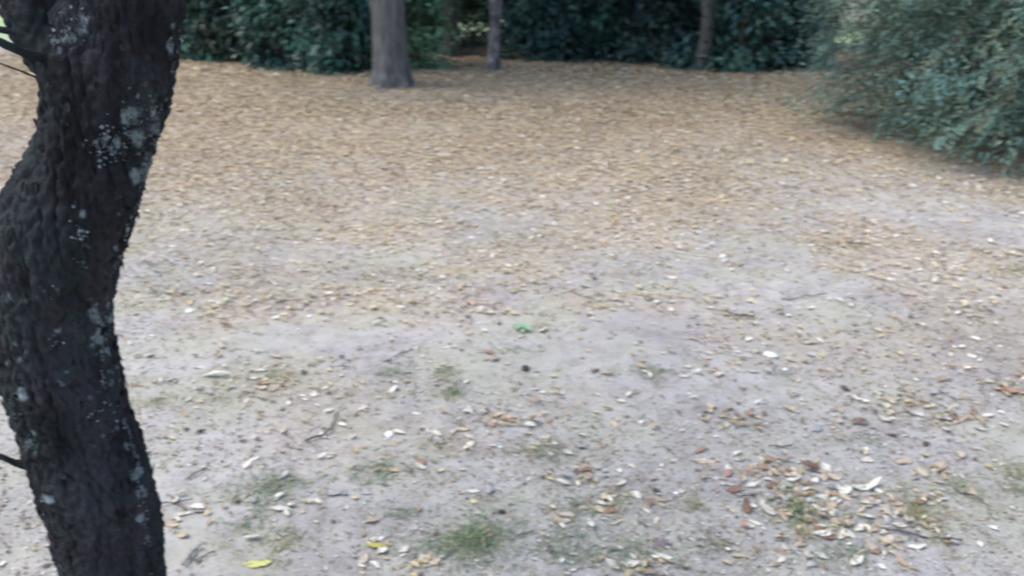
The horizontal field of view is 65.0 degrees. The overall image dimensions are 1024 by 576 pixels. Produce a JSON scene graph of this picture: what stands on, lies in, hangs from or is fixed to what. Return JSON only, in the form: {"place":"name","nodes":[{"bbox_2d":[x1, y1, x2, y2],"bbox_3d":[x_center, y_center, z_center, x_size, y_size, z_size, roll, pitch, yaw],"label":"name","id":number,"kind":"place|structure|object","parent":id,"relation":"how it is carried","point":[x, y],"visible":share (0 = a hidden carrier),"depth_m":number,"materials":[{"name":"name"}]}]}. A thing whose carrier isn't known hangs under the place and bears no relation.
{"place":"outdoors","nodes":[
{"label":"outdoors","id":0,"kind":"place"},
{"bbox_2d":[459,0,502,37],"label":"shrub","id":1,"kind":"object","parent":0,"point":[476,7],"visible":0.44,"depth_m":19.18,"materials":[{"name":"green plant"}]},
{"bbox_2d":[0,3,1023,575],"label":"ground","id":2,"kind":"structure","parent":0,"point":[558,357],"depth_m":3.64,"materials":[{"name":"soil"}]},
{"bbox_2d":[0,0,187,575],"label":"leaning tree","id":3,"kind":"object","parent":2,"relation":"on","point":[74,188],"visible":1,"depth_m":1.34,"materials":[{"name":"black plant"}]},
{"bbox_2d":[164,518,177,525],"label":"fallen leaf","id":4,"kind":"object","parent":2,"relation":"on","point":[170,522],"visible":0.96,"depth_m":2.46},
{"bbox_2d":[162,499,191,503],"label":"twig","id":5,"kind":"object","parent":2,"relation":"on","point":[175,502],"visible":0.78,"depth_m":2.54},
{"bbox_2d":[177,531,186,537],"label":"fallen leaf","id":6,"kind":"object","parent":2,"relation":"on","point":[181,534],"visible":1,"depth_m":2.40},
{"bbox_2d":[181,543,200,565],"bbox_3d":[-0.921,0.763,2.306,0.017,0.021,0.093,3,22,7],"label":"twig","id":7,"kind":"object","parent":2,"relation":"on","point":[188,556],"visible":1,"depth_m":2.30,"materials":[{"name":"wood"}]},
{"bbox_2d":[188,503,204,507],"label":"fallen leaf","id":8,"kind":"object","parent":2,"relation":"on","point":[196,505],"visible":1,"depth_m":2.53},
{"bbox_2d":[179,0,233,61],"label":"shrub","id":9,"kind":"object","parent":2,"relation":"on","point":[189,50],"visible":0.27,"depth_m":14.52,"materials":[{"name":"green plant"}]},
{"bbox_2d":[197,370,230,376],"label":"fallen leaf","id":10,"kind":"object","parent":2,"relation":"on","point":[218,371],"visible":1,"depth_m":3.32,"materials":[{"name":"plant"}]},
{"bbox_2d":[183,0,286,65],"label":"shrub","id":11,"kind":"object","parent":2,"relation":"on","point":[217,42],"visible":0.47,"depth_m":14.34,"materials":[{"name":"green plant"}]},
{"bbox_2d":[243,534,263,537],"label":"fallen leaf","id":12,"kind":"object","parent":2,"relation":"on","point":[253,536],"visible":1,"depth_m":2.39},
{"bbox_2d":[239,559,270,567],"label":"fallen leaf","id":13,"kind":"object","parent":2,"relation":"on","point":[256,563],"visible":0.98,"depth_m":2.29,"materials":[{"name":"plant"}]},
{"bbox_2d":[221,0,325,71],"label":"shrub","id":14,"kind":"object","parent":2,"relation":"on","point":[271,31],"visible":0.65,"depth_m":13.50,"materials":[{"name":"green plant"}]},
{"bbox_2d":[268,505,290,509],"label":"fallen leaf","id":15,"kind":"object","parent":2,"relation":"on","point":[279,507],"visible":1,"depth_m":2.52,"materials":[{"name":"plant"}]},
{"bbox_2d":[293,1,311,67],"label":"reddish tree","id":16,"kind":"object","parent":2,"relation":"on","point":[295,11],"visible":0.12,"depth_m":13.49,"materials":[{"name":"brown plant"}]},
{"bbox_2d":[261,0,372,76],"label":"shrub","id":17,"kind":"object","parent":2,"relation":"on","point":[332,29],"visible":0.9,"depth_m":12.78,"materials":[{"name":"green plant"}]},
{"bbox_2d":[305,411,337,441],"bbox_3d":[-0.677,0.512,2.954,0.060,0.016,0.219,8,23,19],"label":"twig","id":18,"kind":"object","parent":2,"relation":"on","point":[321,435],"visible":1,"depth_m":2.92,"materials":[{"name":"wood"}]},
{"bbox_2d":[325,490,340,494],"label":"fallen leaf","id":19,"kind":"object","parent":2,"relation":"on","point":[333,492],"visible":1,"depth_m":2.60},
{"bbox_2d":[361,552,367,563],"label":"fallen leaf","id":20,"kind":"object","parent":2,"relation":"on","point":[365,558],"visible":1,"depth_m":2.33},
{"bbox_2d":[366,516,378,521],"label":"fallen leaf","id":21,"kind":"object","parent":2,"relation":"on","point":[371,519],"visible":1,"depth_m":2.48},
{"bbox_2d":[363,542,387,546],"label":"fallen leaf","id":22,"kind":"object","parent":2,"relation":"on","point":[375,544],"visible":1,"depth_m":2.38,"materials":[{"name":"plant"}]},
{"bbox_2d":[370,561,380,567],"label":"fallen leaf","id":23,"kind":"object","parent":2,"relation":"on","point":[376,564],"visible":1,"depth_m":2.30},
{"bbox_2d":[368,536,383,540],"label":"fallen leaf","id":24,"kind":"object","parent":2,"relation":"on","point":[378,538],"visible":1,"depth_m":2.41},
{"bbox_2d":[385,431,393,437],"bbox_3d":[-0.449,0.537,2.945,0.035,0.018,0.044,0,22,0],"label":"pebble","id":25,"kind":"object","parent":2,"relation":"on","point":[389,434],"visible":1,"depth_m":2.94,"materials":[{"name":"stone"}]},
{"bbox_2d":[366,0,415,89],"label":"broad tree","id":26,"kind":"object","parent":2,"relation":"on","point":[391,67],"visible":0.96,"depth_m":11.34,"materials":[{"name":"grey plant"}]},
{"bbox_2d":[371,0,462,70],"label":"shrub","id":27,"kind":"object","parent":2,"relation":"on","point":[425,42],"visible":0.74,"depth_m":13.49,"materials":[{"name":"green plant"}]},
{"bbox_2d":[413,461,426,468],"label":"fallen leaf","id":28,"kind":"object","parent":2,"relation":"on","point":[419,465],"visible":1,"depth_m":2.75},
{"bbox_2d":[415,557,440,566],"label":"fallen leaf","id":29,"kind":"object","parent":2,"relation":"on","point":[436,560],"visible":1,"depth_m":2.31,"materials":[{"name":"plant"}]},
{"bbox_2d":[433,437,443,443],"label":"fallen leaf","id":30,"kind":"object","parent":2,"relation":"on","point":[440,440],"visible":1,"depth_m":2.88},
{"bbox_2d":[409,0,472,53],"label":"shrub","id":31,"kind":"object","parent":2,"relation":"on","point":[464,26],"visible":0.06,"depth_m":15.97,"materials":[{"name":"green plant"}]},
{"bbox_2d":[440,0,461,57],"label":"distant tree","id":32,"kind":"object","parent":2,"relation":"on","point":[455,50],"visible":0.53,"depth_m":15.63,"materials":[{"name":"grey plant"}]},
{"bbox_2d":[435,0,470,33],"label":"shrub","id":33,"kind":"object","parent":2,"relation":"on","point":[463,7],"depth_m":18.16,"materials":[{"name":"green plant"}]},
{"bbox_2d":[459,18,505,47],"bbox_3d":[-0.760,-5.486,17.344,1.759,0.625,1.591,0,22,0],"label":"shrub","id":34,"kind":"object","parent":2,"relation":"on","point":[472,43],"visible":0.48,"depth_m":17.15,"materials":[{"name":"green plant"}]},
{"bbox_2d":[485,484,493,493],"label":"fallen leaf","id":35,"kind":"object","parent":2,"relation":"on","point":[489,488],"visible":1,"depth_m":2.63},
{"bbox_2d":[485,0,501,71],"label":"slender tree","id":36,"kind":"object","parent":2,"relation":"on","point":[493,63],"visible":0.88,"depth_m":13.18,"materials":[{"name":"grey plant"}]},
{"bbox_2d":[0,147,1023,575],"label":"debris","id":37,"kind":"object","parent":2,"relation":"on","point":[880,565],"visible":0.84,"depth_m":3.10,"materials":[{"name":"brown plant"}]},
{"bbox_2d":[0,44,1023,575],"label":"leaf litter","id":38,"kind":"object","parent":2,"relation":"on","point":[592,72],"visible":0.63,"depth_m":7.31,"materials":[{"name":"plant"}]},
{"bbox_2d":[511,321,533,331],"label":"green sprig","id":39,"kind":"object","parent":2,"relation":"on","point":[520,325],"visible":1,"depth_m":3.78,"materials":[{"name":"plant"}]},
{"bbox_2d":[522,365,529,371],"bbox_3d":[0.058,0.339,3.397,0.033,0.028,0.046,-3,22,-9],"label":"earth clod","id":40,"kind":"object","parent":2,"relation":"on","point":[525,368],"visible":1,"depth_m":3.38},
{"bbox_2d":[524,421,537,425],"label":"fallen leaf","id":41,"kind":"object","parent":2,"relation":"on","point":[530,423],"visible":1,"depth_m":2.98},
{"bbox_2d":[488,0,592,51],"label":"shrub","id":42,"kind":"object","parent":2,"relation":"on","point":[505,26],"depth_m":16.78,"materials":[{"name":"green plant"}]},
{"bbox_2d":[474,0,607,62],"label":"shrub","id":43,"kind":"object","parent":2,"relation":"on","point":[535,28],"visible":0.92,"depth_m":14.58,"materials":[{"name":"green plant"}]},
{"bbox_2d":[548,512,569,522],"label":"fallen leaf","id":44,"kind":"object","parent":2,"relation":"on","point":[554,517],"visible":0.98,"depth_m":2.49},
{"bbox_2d":[556,478,571,484],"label":"fallen leaf","id":45,"kind":"object","parent":2,"relation":"on","point":[561,480],"visible":1,"depth_m":2.65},
{"bbox_2d":[556,511,573,517],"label":"fallen leaf","id":46,"kind":"object","parent":2,"relation":"on","point":[571,513],"visible":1,"depth_m":2.50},
{"bbox_2d":[541,0,641,59],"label":"shrub","id":47,"kind":"object","parent":2,"relation":"on","point":[604,18],"visible":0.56,"depth_m":14.90,"materials":[{"name":"green plant"}]},
{"bbox_2d":[589,505,610,512],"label":"fallen leaf","id":48,"kind":"object","parent":2,"relation":"on","point":[600,508],"visible":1,"depth_m":2.53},
{"bbox_2d":[601,490,608,498],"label":"fallen leaf","id":49,"kind":"object","parent":2,"relation":"on","point":[604,494],"visible":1,"depth_m":2.59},
{"bbox_2d":[605,558,619,568],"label":"fallen leaf","id":50,"kind":"object","parent":2,"relation":"on","point":[609,561],"visible":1,"depth_m":2.31,"materials":[{"name":"plant"}]},
{"bbox_2d":[618,560,638,566],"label":"fallen leaf","id":51,"kind":"object","parent":2,"relation":"on","point":[635,562],"visible":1,"depth_m":2.31,"materials":[{"name":"plant"}]},
{"bbox_2d":[632,491,640,497],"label":"fallen leaf","id":52,"kind":"object","parent":2,"relation":"on","point":[637,495],"visible":1,"depth_m":2.59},
{"bbox_2d":[596,0,700,64],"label":"shrub","id":53,"kind":"object","parent":2,"relation":"on","point":[648,17],"visible":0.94,"depth_m":14.39,"materials":[{"name":"green plant"}]},
{"bbox_2d":[650,495,666,500],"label":"fallen leaf","id":54,"kind":"object","parent":2,"relation":"on","point":[657,498],"visible":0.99,"depth_m":2.57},
{"bbox_2d":[651,538,671,549],"bbox_3d":[0.445,0.760,2.386,0.067,0.009,0.057,0,22,0],"label":"soil patch","id":55,"kind":"object","parent":2,"relation":"on","point":[661,543],"visible":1,"depth_m":2.38,"materials":[{"name":"soil"}]},
{"bbox_2d":[655,552,671,558],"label":"fallen leaf","id":56,"kind":"object","parent":2,"relation":"on","point":[664,555],"visible":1,"depth_m":2.33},
{"bbox_2d":[659,557,691,569],"bbox_3d":[0.467,0.788,2.298,0.095,0.010,0.005,12,24,27],"label":"twig","id":57,"kind":"object","parent":2,"relation":"on","point":[675,563],"visible":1,"depth_m":2.30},
{"bbox_2d":[653,0,716,45],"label":"shrub","id":58,"kind":"object","parent":2,"relation":"on","point":[695,29],"visible":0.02,"depth_m":16.83,"materials":[{"name":"green plant"}]},
{"bbox_2d":[693,445,706,452],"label":"fallen leaf","id":59,"kind":"object","parent":2,"relation":"on","point":[701,448],"visible":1,"depth_m":2.84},
{"bbox_2d":[656,33,746,72],"bbox_3d":[3.331,-4.106,13.868,1.631,0.727,1.634,14,26,31],"label":"shrub","id":60,"kind":"object","parent":2,"relation":"on","point":[688,54],"visible":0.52,"depth_m":13.71,"materials":[{"name":"green plant"}]},
{"bbox_2d":[690,458,715,463],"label":"fallen leaf","id":61,"kind":"object","parent":2,"relation":"on","point":[707,461],"visible":1,"depth_m":2.78,"materials":[{"name":"plant"}]},
{"bbox_2d":[694,0,718,70],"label":"forked tree","id":62,"kind":"object","parent":2,"relation":"on","point":[706,22],"visible":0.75,"depth_m":13.32,"materials":[{"name":"grey plant"}]},
{"bbox_2d":[675,2,749,47],"bbox_3d":[4.795,-7.395,16.502,3.177,4.798,2.935,5,22,11],"label":"shrub","id":63,"kind":"object","parent":2,"relation":"on","point":[700,27],"visible":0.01,"depth_m":16.80,"materials":[{"name":"green plant"}]},
{"bbox_2d":[725,468,733,476],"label":"fallen leaf","id":64,"kind":"object","parent":2,"relation":"on","point":[728,472],"visible":1,"depth_m":2.68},
{"bbox_2d":[725,485,742,491],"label":"fallen leaf","id":65,"kind":"object","parent":2,"relation":"on","point":[735,488],"visible":1,"depth_m":2.61,"materials":[{"name":"plant"}]},
{"bbox_2d":[721,310,753,317],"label":"twig","id":66,"kind":"object","parent":2,"relation":"on","point":[748,315],"visible":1,"depth_m":3.92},
{"bbox_2d":[731,552,751,557],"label":"fallen leaf","id":67,"kind":"object","parent":2,"relation":"on","point":[736,554],"visible":1,"depth_m":2.34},
{"bbox_2d":[741,518,748,526],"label":"fallen leaf","id":68,"kind":"object","parent":2,"relation":"on","point":[744,522],"visible":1,"depth_m":2.46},
{"bbox_2d":[742,495,751,512],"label":"fallen leaf","id":69,"kind":"object","parent":2,"relation":"on","point":[746,506],"visible":1,"depth_m":2.52,"materials":[{"name":"plant"}]},
{"bbox_2d":[679,0,815,76],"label":"shrub","id":70,"kind":"object","parent":2,"relation":"on","point":[758,21],"visible":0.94,"depth_m":13.15,"materials":[{"name":"green plant"}]},
{"bbox_2d":[746,480,760,486],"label":"fallen leaf","id":71,"kind":"object","parent":2,"relation":"on","point":[751,484],"visible":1,"depth_m":2.63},
{"bbox_2d":[759,502,774,514],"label":"fallen leaf","id":72,"kind":"object","parent":2,"relation":"on","point":[765,507],"visible":1,"depth_m":2.50,"materials":[{"name":"plant"}]},
{"bbox_2d":[764,351,777,357],"bbox_3d":[1.134,0.293,3.519,0.061,0.025,0.042,13,25,29],"label":"pebble","id":73,"kind":"object","parent":2,"relation":"on","point":[771,354],"visible":0.95,"depth_m":3.51,"materials":[{"name":"stone"}]},
{"bbox_2d":[780,510,788,520],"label":"fallen leaf","id":74,"kind":"object","parent":2,"relation":"on","point":[784,517],"visible":1,"depth_m":2.47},
{"bbox_2d":[785,471,800,476],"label":"fallen leaf","id":75,"kind":"object","parent":2,"relation":"on","point":[793,472],"visible":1,"depth_m":2.66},
{"bbox_2d":[794,541,808,545],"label":"fallen leaf","id":76,"kind":"object","parent":2,"relation":"on","point":[799,543],"visible":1,"depth_m":2.38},
{"bbox_2d":[748,0,854,71],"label":"shrub","id":77,"kind":"object","parent":2,"relation":"on","point":[796,31],"visible":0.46,"depth_m":13.63,"materials":[{"name":"green plant"}]},
{"bbox_2d":[783,293,827,299],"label":"twig","id":78,"kind":"object","parent":2,"relation":"on","point":[804,296],"visible":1,"depth_m":4.13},
{"bbox_2d":[801,460,819,468],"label":"fallen leaf","id":79,"kind":"object","parent":2,"relation":"on","point":[809,463],"visible":1,"depth_m":2.71,"materials":[{"name":"plant"}]},
{"bbox_2d":[807,560,816,566],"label":"fallen leaf","id":80,"kind":"object","parent":2,"relation":"on","point":[811,563],"visible":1,"depth_m":2.30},
{"bbox_2d":[812,519,821,530],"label":"fallen leaf","id":81,"kind":"object","parent":2,"relation":"on","point":[819,527],"visible":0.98,"depth_m":2.44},
{"bbox_2d":[812,424,822,431],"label":"fallen leaf","id":82,"kind":"object","parent":2,"relation":"on","point":[818,428],"visible":1,"depth_m":2.97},
{"bbox_2d":[813,550,827,558],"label":"fallen leaf","id":83,"kind":"object","parent":2,"relation":"on","point":[822,555],"visible":1,"depth_m":2.33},
{"bbox_2d":[814,529,832,536],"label":"fallen leaf","id":84,"kind":"object","parent":2,"relation":"on","point":[827,533],"visible":1,"depth_m":2.42,"materials":[{"name":"plant"}]},
{"bbox_2d":[821,471,828,481],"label":"fallen leaf","id":85,"kind":"object","parent":2,"relation":"on","point":[824,477],"visible":1,"depth_m":2.66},
{"bbox_2d":[821,462,831,472],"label":"fallen leaf","id":86,"kind":"object","parent":2,"relation":"on","point":[824,465],"visible":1,"depth_m":2.71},
{"bbox_2d":[798,0,855,47],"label":"shrub","id":87,"kind":"object","parent":2,"relation":"on","point":[842,14],"depth_m":17.20,"materials":[{"name":"green plant"}]},
{"bbox_2d":[826,496,836,508],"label":"fallen leaf","id":88,"kind":"object","parent":2,"relation":"on","point":[832,503],"visible":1,"depth_m":2.53,"materials":[{"name":"plant"}]},
{"bbox_2d":[825,473,842,479],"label":"fallen leaf","id":89,"kind":"object","parent":2,"relation":"on","point":[835,477],"visible":1,"depth_m":2.66,"materials":[{"name":"plant"}]},
{"bbox_2d":[828,517,842,523],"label":"fallen leaf","id":90,"kind":"object","parent":2,"relation":"on","point":[835,520],"visible":1,"depth_m":2.46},
{"bbox_2d":[838,518,850,525],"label":"fallen leaf","id":91,"kind":"object","parent":2,"relation":"on","point":[847,521],"visible":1,"depth_m":2.46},
{"bbox_2d":[838,493,850,499],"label":"fallen leaf","id":92,"kind":"object","parent":2,"relation":"on","point":[845,496],"visible":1,"depth_m":2.56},
{"bbox_2d":[839,485,851,495],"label":"fallen leaf","id":93,"kind":"object","parent":92,"relation":"on","point":[847,489],"visible":1,"depth_m":2.58,"materials":[{"name":"plant"}]},
{"bbox_2d":[852,534,861,550],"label":"fallen leaf","id":94,"kind":"object","parent":2,"relation":"on","point":[859,542],"visible":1,"depth_m":2.37,"materials":[{"name":"plant"}]},
{"bbox_2d":[850,553,863,564],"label":"fallen leaf","id":95,"kind":"object","parent":2,"relation":"on","point":[859,558],"visible":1,"depth_m":2.31,"materials":[{"name":"plant"}]},
{"bbox_2d":[849,417,868,422],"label":"fallen leaf","id":96,"kind":"object","parent":2,"relation":"on","point":[859,419],"visible":1,"depth_m":2.99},
{"bbox_2d":[840,476,880,489],"bbox_3d":[1.135,0.637,2.611,0.151,0.038,0.033,-5,22,-13],"label":"fallen leaf","id":97,"kind":"object","parent":2,"relation":"on","point":[872,483],"visible":1,"depth_m":2.62,"materials":[{"name":"plant"}]},
{"bbox_2d":[858,497,874,503],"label":"fallen leaf","id":98,"kind":"object","parent":2,"relation":"on","point":[869,500],"visible":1,"depth_m":2.54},
{"bbox_2d":[863,456,873,461],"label":"fallen leaf","id":99,"kind":"object","parent":2,"relation":"on","point":[867,459],"visible":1,"depth_m":2.78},
{"bbox_2d":[865,538,878,554],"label":"fallen leaf","id":100,"kind":"object","parent":2,"relation":"on","point":[871,545],"visible":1,"depth_m":2.36,"materials":[{"name":"plant"}]},
{"bbox_2d":[878,535,891,542],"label":"fallen leaf","id":101,"kind":"object","parent":2,"relation":"on","point":[885,540],"visible":1,"depth_m":2.38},
{"bbox_2d":[879,502,892,515],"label":"fallen leaf","id":102,"kind":"object","parent":2,"relation":"on","point":[887,510],"visible":1,"depth_m":2.49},
{"bbox_2d":[882,534,893,544],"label":"fallen leaf","id":103,"kind":"object","parent":2,"relation":"on","point":[890,536],"visible":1,"depth_m":2.39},
{"bbox_2d":[884,516,891,523],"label":"fallen leaf","id":104,"kind":"object","parent":2,"relation":"on","point":[888,521],"visible":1,"depth_m":2.46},
{"bbox_2d":[765,0,1023,194],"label":"feathery bush","id":105,"kind":"object","parent":2,"relation":"on","point":[980,51],"visible":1,"depth_m":7.49,"materials":[{"name":"green plant"}]},
{"bbox_2d":[907,544,925,548],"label":"fallen leaf","id":106,"kind":"object","parent":2,"relation":"on","point":[918,546],"visible":1,"depth_m":2.36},
{"bbox_2d":[849,0,987,58],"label":"shrub","id":107,"kind":"object","parent":2,"relation":"on","point":[893,24],"visible":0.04,"depth_m":15.59,"materials":[{"name":"green plant"}]},
{"bbox_2d":[915,464,928,474],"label":"fallen leaf","id":108,"kind":"object","parent":2,"relation":"on","point":[919,469],"visible":1,"depth_m":2.70,"materials":[{"name":"plant"}]},
{"bbox_2d":[882,527,962,540],"bbox_3d":[1.222,0.733,2.398,0.221,0.017,0.021,5,22,13],"label":"twig","id":109,"kind":"object","parent":2,"relation":"on","point":[915,534],"visible":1,"depth_m":2.39,"materials":[{"name":"wood"}]},
{"bbox_2d":[936,459,945,468],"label":"fallen leaf","id":110,"kind":"object","parent":2,"relation":"on","point":[940,463],"visible":1,"depth_m":2.75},
{"bbox_2d":[955,490,983,501],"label":"twig","id":111,"kind":"object","parent":2,"relation":"on","point":[974,495],"visible":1,"depth_m":2.58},
{"bbox_2d":[969,487,977,497],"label":"fallen leaf","id":112,"kind":"object","parent":2,"relation":"on","point":[972,490],"visible":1,"depth_m":2.59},
{"bbox_2d":[989,387,1023,392],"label":"fallen leaf","id":113,"kind":"object","parent":2,"relation":"on","point":[1011,389],"visible":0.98,"depth_m":3.20,"materials":[{"name":"plant"}]},
{"bbox_2d":[0,120,1023,575],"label":"grass","id":114,"kind":"structure","parent":0,"point":[464,538],"depth_m":2.64,"materials":[{"name":"plant"}]},
{"bbox_2d":[834,0,887,28],"label":"sky","id":115,"kind":"structure","parent":0,"point":[853,10],"materials":[{"name":"grey"}]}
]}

